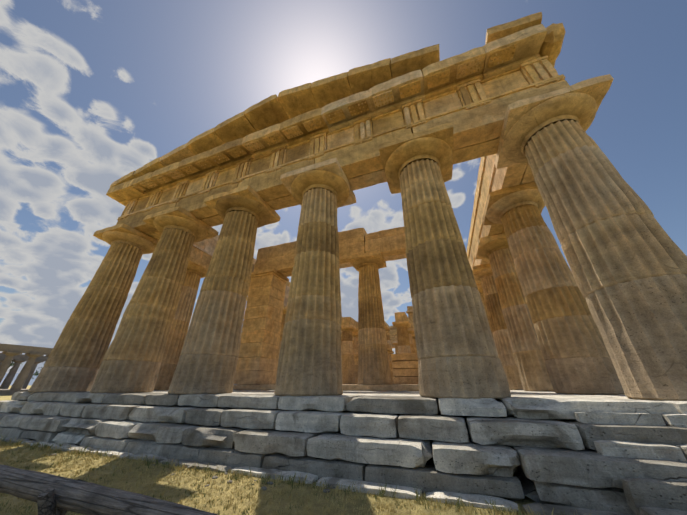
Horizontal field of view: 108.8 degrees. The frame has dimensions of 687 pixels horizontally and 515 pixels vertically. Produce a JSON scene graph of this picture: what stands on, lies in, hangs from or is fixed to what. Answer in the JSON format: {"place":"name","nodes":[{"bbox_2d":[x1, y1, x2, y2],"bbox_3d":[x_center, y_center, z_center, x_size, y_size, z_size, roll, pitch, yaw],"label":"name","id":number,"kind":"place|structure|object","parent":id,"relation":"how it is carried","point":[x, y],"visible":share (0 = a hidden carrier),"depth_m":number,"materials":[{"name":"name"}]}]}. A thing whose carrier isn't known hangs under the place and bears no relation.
{"place":"outdoors","nodes":[
{"label":"outdoors","id":0,"kind":"place"},
{"bbox_2d":[0,373,235,385],"bbox_3d":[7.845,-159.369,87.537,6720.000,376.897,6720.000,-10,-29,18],"label":"hills","id":1,"kind":"structure","parent":0,"point":[30,382],"depth_m":1897.98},
{"bbox_2d":[0,386,536,514],"bbox_3d":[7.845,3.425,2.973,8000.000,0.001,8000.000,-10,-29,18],"label":"ground","id":2,"kind":"structure","parent":0,"point":[349,507],"depth_m":4.28,"materials":[{"name":"green plant"}]},
{"bbox_2d":[0,343,103,395],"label":"distant temple","id":3,"kind":"structure","parent":2,"relation":"on","point":[33,356],"depth_m":48.72,"materials":[{"name":"stone"}]},
{"bbox_2d":[0,464,218,514],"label":"wooden fence","id":4,"kind":"object","parent":2,"relation":"on","point":[50,494],"visible":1,"depth_m":1.72,"materials":[{"name":"wood"}]},
{"bbox_2d":[0,435,637,514],"bbox_3d":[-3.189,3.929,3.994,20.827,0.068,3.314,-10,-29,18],"label":"grass","id":5,"kind":"structure","parent":2,"relation":"on","point":[271,483],"depth_m":4.72,"materials":[{"name":"plant"}]},
{"bbox_2d":[0,389,686,514],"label":"stone steps","id":6,"kind":"structure","parent":2,"relation":"on","point":[602,454],"depth_m":4.95,"materials":[{"name":"grey stone"}]},
{"bbox_2d":[233,227,418,390],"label":"temple cella","id":7,"kind":"structure","parent":6,"relation":"on","point":[371,361],"depth_m":18.40,"materials":[{"name":"brown stone"}]},
{"bbox_2d":[28,74,686,400],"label":"columns","id":8,"kind":"structure","parent":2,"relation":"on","point":[605,314],"depth_m":8.72,"materials":[{"name":"beige stone"}]},
{"bbox_2d":[106,154,534,340],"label":"temple flank entablatures","id":9,"kind":"object","parent":8,"relation":"on","point":[491,178],"visible":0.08,"depth_m":15.70,"materials":[{"name":"beige stone"}]},
{"bbox_2d":[107,12,569,240],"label":"entablature","id":10,"kind":"structure","parent":8,"relation":"on","point":[351,120],"depth_m":11.26,"materials":[{"name":"beige stone"}]},
{"bbox_2d":[0,0,686,372],"label":"sky","id":11,"kind":"structure","parent":0,"point":[93,92],"materials":[{"name":"blue"}]},
{"bbox_2d":[389,325,396,347],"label":"temple entablature","id":12,"kind":"structure","parent":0,"point":[392,327],"depth_m":63.09,"materials":[{"name":"brown stone"}]}
]}

